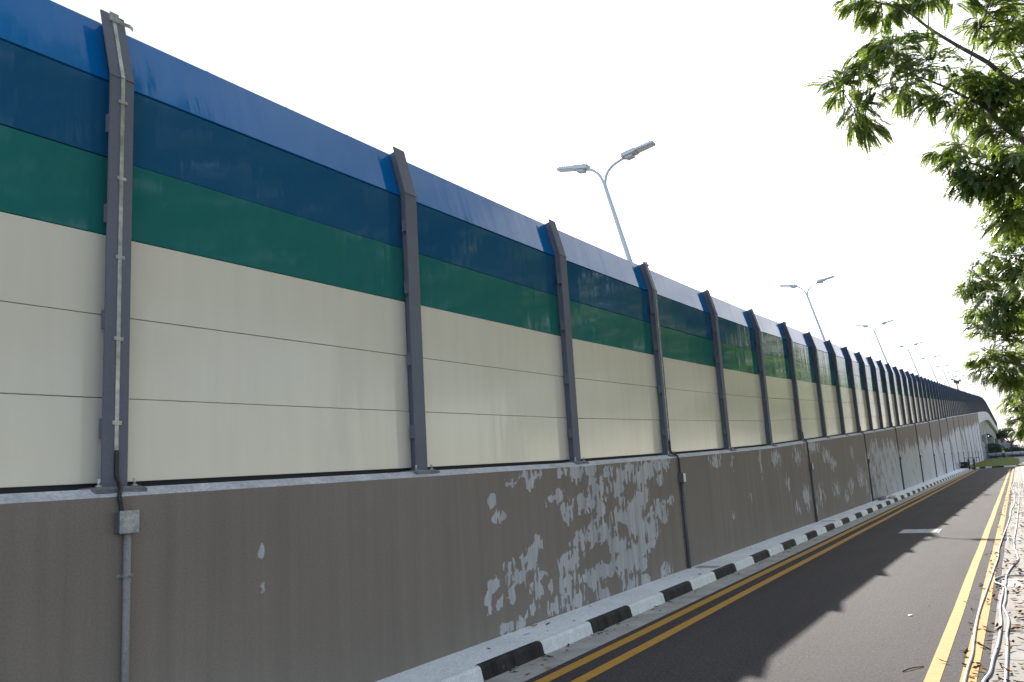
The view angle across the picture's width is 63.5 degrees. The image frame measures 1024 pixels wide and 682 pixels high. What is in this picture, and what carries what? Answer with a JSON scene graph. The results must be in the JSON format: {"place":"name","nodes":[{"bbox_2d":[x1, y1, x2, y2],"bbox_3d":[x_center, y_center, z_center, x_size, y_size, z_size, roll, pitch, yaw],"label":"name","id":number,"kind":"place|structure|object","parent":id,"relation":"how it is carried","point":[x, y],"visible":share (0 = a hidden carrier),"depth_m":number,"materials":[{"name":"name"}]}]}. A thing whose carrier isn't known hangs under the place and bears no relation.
{"place":"outdoors","nodes":[
{"label":"outdoors","id":0,"kind":"place"},
{"bbox_2d":[51,0,1023,446],"label":"sky","id":1,"kind":"structure","parent":0,"point":[744,191],"materials":[{"name":"white"}]},
{"bbox_2d":[376,468,967,681],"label":"walkway","id":2,"kind":"structure","parent":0,"point":[442,667],"depth_m":8.96,"materials":[{"name":"concrete"}]},
{"bbox_2d":[695,566,719,567],"bbox_3d":[2.968,3.449,12.535,0.340,0.053,0.260,-9,-11,30],"label":"inspection cover","id":3,"kind":"object","parent":2,"relation":"on","point":[707,566],"visible":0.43,"depth_m":12.51,"materials":[{"name":"metal"}]},
{"bbox_2d":[524,467,1014,681],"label":"road","id":4,"kind":"structure","parent":0,"point":[825,617],"depth_m":8.74,"materials":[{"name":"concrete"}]},
{"bbox_2d":[534,469,977,681],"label":"road marking","id":5,"kind":"object","parent":4,"relation":"on","point":[574,665],"visible":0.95,"depth_m":9.27,"materials":[{"name":"yellow paint"}]},
{"bbox_2d":[488,482,1023,681],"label":"leaf litter","id":6,"kind":"object","parent":4,"relation":"on","point":[997,624],"visible":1,"depth_m":8.10,"materials":[{"name":"brown plant"}]},
{"bbox_2d":[571,469,979,681],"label":"road marking","id":7,"kind":"object","parent":4,"relation":"on","point":[617,660],"visible":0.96,"depth_m":9.15,"materials":[{"name":"yellow paint"}]},
{"bbox_2d":[897,529,941,533],"bbox_3d":[8.672,4.080,17.575,0.785,0.091,0.980,-9,-11,30],"label":"road marking","id":8,"kind":"object","parent":4,"relation":"in","point":[906,531],"visible":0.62,"depth_m":17.50,"materials":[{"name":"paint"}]},
{"bbox_2d":[924,469,1010,681],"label":"road marking","id":9,"kind":"object","parent":4,"relation":"on","point":[935,670],"visible":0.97,"depth_m":8.31,"materials":[{"name":"yellow paint"}]},
{"bbox_2d":[960,469,1013,681],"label":"road marking","id":10,"kind":"object","parent":4,"relation":"on","point":[983,621],"visible":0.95,"depth_m":8.46,"materials":[{"name":"yellow paint"}]},
{"bbox_2d":[963,483,1014,681],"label":"hose","id":11,"kind":"object","parent":4,"relation":"on","point":[973,647],"visible":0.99,"depth_m":8.07,"materials":[{"name":"grey"}]},
{"bbox_2d":[972,457,977,468],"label":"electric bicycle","id":12,"kind":"object","parent":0,"point":[973,462],"visible":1,"depth_m":74.64,"materials":[{"name":"black"}]},
{"bbox_2d":[960,458,1023,468],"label":"verge","id":13,"kind":"structure","parent":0,"point":[992,462],"depth_m":100.87,"materials":[{"name":"green plant"}]},
{"bbox_2d":[960,462,967,467],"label":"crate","id":14,"kind":"object","parent":13,"relation":"on","point":[964,464],"visible":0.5,"depth_m":79.27,"materials":[{"name":"black plastic"}]},
{"bbox_2d":[986,451,1023,457],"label":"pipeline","id":15,"kind":"object","parent":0,"point":[1007,453],"visible":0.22,"depth_m":166.86,"materials":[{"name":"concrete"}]},
{"bbox_2d":[998,438,1017,447],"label":"house","id":16,"kind":"structure","parent":0,"point":[1005,444],"depth_m":298.96,"materials":[{"name":"grey concrete"}]},
{"bbox_2d":[1019,459,1023,488],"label":"footpath","id":17,"kind":"structure","parent":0,"point":[1022,467],"depth_m":60.42,"materials":[{"name":"concrete"}]},
{"bbox_3d":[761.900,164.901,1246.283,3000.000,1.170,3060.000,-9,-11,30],"label":"ground","id":18,"kind":"structure","parent":0,"visible":0},
{"bbox_2d":[0,413,983,681],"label":"retaining wall","id":19,"kind":"structure","parent":18,"relation":"on","point":[350,577],"depth_m":6.59,"materials":[{"name":"paint"}]},
{"bbox_2d":[109,11,138,681],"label":"cable conduit","id":20,"kind":"object","parent":19,"relation":"attached to","point":[126,523],"visible":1,"depth_m":4.95,"materials":[{"name":"grey plastic"}]},
{"bbox_2d":[0,0,997,493],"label":"noise barrier","id":21,"kind":"object","parent":19,"relation":"on","point":[302,296],"visible":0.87,"depth_m":6.63,"materials":[{"name":"beige metal"}]},
{"bbox_2d":[646,262,690,567],"bbox_3d":[2.477,1.080,12.996,0.328,4.824,0.224,-9,-11,30],"label":"cable conduit","id":22,"kind":"object","parent":19,"relation":"attached to","point":[682,477],"visible":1,"depth_m":12.67,"materials":[{"name":"grey metal"}]},
{"bbox_2d":[785,321,817,521],"bbox_3d":[7.364,1.984,21.065,0.139,5.123,0.546,-1,-10,-13],"label":"cable conduit","id":23,"kind":"object","parent":19,"relation":"attached to","point":[812,481],"visible":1,"depth_m":20.62,"materials":[{"name":"grey metal"}]},
{"bbox_2d":[846,346,873,500],"bbox_3d":[12.291,2.864,29.216,0.142,5.491,0.564,-2,-10,-11],"label":"cable conduit","id":24,"kind":"object","parent":19,"relation":"attached to","point":[868,462],"visible":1,"depth_m":28.74,"materials":[{"name":"grey metal"}]},
{"bbox_2d":[882,364,904,489],"bbox_3d":[17.206,3.737,37.416,0.143,5.890,0.498,0,-10,-18],"label":"cable conduit","id":25,"kind":"object","parent":19,"relation":"attached to","point":[900,459],"visible":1,"depth_m":36.94,"materials":[{"name":"grey metal"}]},
{"bbox_2d":[905,375,923,481],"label":"cable conduit","id":26,"kind":"object","parent":19,"relation":"attached to","point":[918,447],"visible":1,"depth_m":45.22,"materials":[{"name":"grey metal"}]},
{"bbox_2d":[921,385,937,476],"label":"cable conduit","id":27,"kind":"object","parent":19,"relation":"attached to","point":[932,446],"visible":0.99,"depth_m":53.42,"materials":[{"name":"grey metal"}]},
{"bbox_2d":[933,396,946,473],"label":"cable conduit","id":28,"kind":"object","parent":19,"relation":"attached to","point":[942,445],"visible":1,"depth_m":61.67,"materials":[{"name":"grey metal"}]},
{"bbox_2d":[940,390,954,470],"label":"cable conduit","id":29,"kind":"object","parent":19,"relation":"attached to","point":[950,444],"visible":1,"depth_m":69.96,"materials":[{"name":"grey metal"}]},
{"bbox_2d":[434,465,1023,681],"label":"kerb","id":30,"kind":"structure","parent":18,"relation":"on","point":[499,665],"depth_m":9.16,"materials":[{"name":"white paint"}]},
{"bbox_2d":[484,469,973,681],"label":"gutter","id":31,"kind":"object","parent":18,"relation":"on","point":[564,654],"visible":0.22,"depth_m":9.43,"materials":[{"name":"concrete"}]},
{"bbox_2d":[677,424,995,554],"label":"elevated road","id":32,"kind":"structure","parent":18,"relation":"on","point":[810,479],"depth_m":22.48,"materials":[{"name":"concrete"}]},
{"bbox_2d":[556,141,655,261],"bbox_3d":[2.004,-0.246,15.516,2.049,6.875,0.236,-9,-11,30],"label":"street lamp","id":33,"kind":"object","parent":32,"relation":"on","point":[628,155],"visible":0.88,"depth_m":15.81,"materials":[{"name":"white metal"}]},
{"bbox_2d":[779,275,834,340],"bbox_3d":[11.595,1.024,31.422,2.049,6.875,0.236,-9,-11,30],"label":"street lamp","id":34,"kind":"object","parent":32,"relation":"on","point":[795,286],"visible":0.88,"depth_m":31.71,"materials":[{"name":"white metal"}]},
{"bbox_2d":[856,320,893,362],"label":"street lamp","id":35,"kind":"object","parent":32,"relation":"on","point":[866,326],"visible":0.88,"depth_m":47.63,"materials":[{"name":"white metal"}]},
{"bbox_2d":[896,342,922,375],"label":"street lamp","id":36,"kind":"object","parent":32,"relation":"on","point":[910,354],"visible":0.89,"depth_m":63.49,"materials":[{"name":"white metal"}]},
{"bbox_2d":[920,355,940,381],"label":"street lamp","id":37,"kind":"object","parent":32,"relation":"on","point":[930,364],"visible":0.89,"depth_m":79.38,"materials":[{"name":"white metal"}]},
{"bbox_2d":[797,0,1023,186],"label":"roadside tree","id":38,"kind":"object","parent":18,"relation":"on","point":[985,94],"visible":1,"depth_m":12.86,"materials":[{"name":"green plant"}]},
{"bbox_2d":[912,130,1023,250],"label":"roadside tree","id":39,"kind":"object","parent":18,"relation":"on","point":[994,182],"visible":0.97,"depth_m":17.53,"materials":[{"name":"green plant"}]},
{"bbox_2d":[982,442,986,458],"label":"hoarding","id":40,"kind":"object","parent":18,"relation":"on","point":[984,449],"visible":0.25,"depth_m":162.81,"materials":[{"name":"grey"}]},
{"bbox_2d":[948,177,1023,398],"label":"roadside tree","id":41,"kind":"object","parent":18,"relation":"on","point":[1007,304],"visible":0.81,"depth_m":27.34,"materials":[{"name":"green plant"}]},
{"bbox_2d":[977,412,998,459],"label":"bridge","id":42,"kind":"structure","parent":18,"relation":"on","point":[985,420],"depth_m":191.33,"materials":[{"name":"concrete"}]},
{"bbox_2d":[987,443,1006,457],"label":"shrub","id":43,"kind":"object","parent":18,"relation":"on","point":[991,447],"visible":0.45,"depth_m":175.35,"materials":[{"name":"green plant"}]},
{"bbox_2d":[985,443,1023,458],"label":"fence","id":44,"kind":"object","parent":18,"relation":"on","point":[1003,449],"visible":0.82,"depth_m":159.77,"materials":[{"name":"grey metal"}]},
{"bbox_2d":[988,466,1023,681],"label":"drain slabs","id":45,"kind":"structure","parent":18,"relation":"on","point":[1016,655],"depth_m":8.41,"materials":[{"name":"concrete"}]},
{"bbox_2d":[981,483,1019,681],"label":"hose","id":46,"kind":"object","parent":45,"relation":"on","point":[987,676],"visible":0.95,"depth_m":7.88,"materials":[{"name":"grey"}]},
{"bbox_2d":[993,574,1023,681],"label":"hose","id":47,"kind":"object","parent":45,"relation":"on","point":[1007,647],"visible":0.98,"depth_m":7.48,"materials":[{"name":"grey"}]},
{"bbox_2d":[1001,579,1023,586],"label":"drain grate","id":48,"kind":"object","parent":45,"relation":"in","point":[1010,582],"visible":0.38,"depth_m":10.02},
{"bbox_2d":[1007,537,1023,540],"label":"drain grate","id":49,"kind":"object","parent":45,"relation":"in","point":[1018,538],"visible":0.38,"depth_m":14.90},
{"bbox_2d":[995,283,1023,443],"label":"roadside tree","id":50,"kind":"object","parent":18,"relation":"on","point":[1011,408],"visible":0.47,"depth_m":38.92,"materials":[{"name":"green plant"}]},
{"bbox_2d":[999,447,1023,456],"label":"shrub","id":51,"kind":"object","parent":18,"relation":"on","point":[1016,450],"visible":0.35,"depth_m":181.34,"materials":[{"name":"green plant"}]},
{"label":"far verge","id":52,"kind":"structure","parent":0,"visible":0},
{"bbox_2d":[996,427,1017,446],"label":"rain tree","id":53,"kind":"object","parent":52,"relation":"on","point":[1003,433],"visible":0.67,"depth_m":280.90,"materials":[{"name":"green plant"}]}
]}

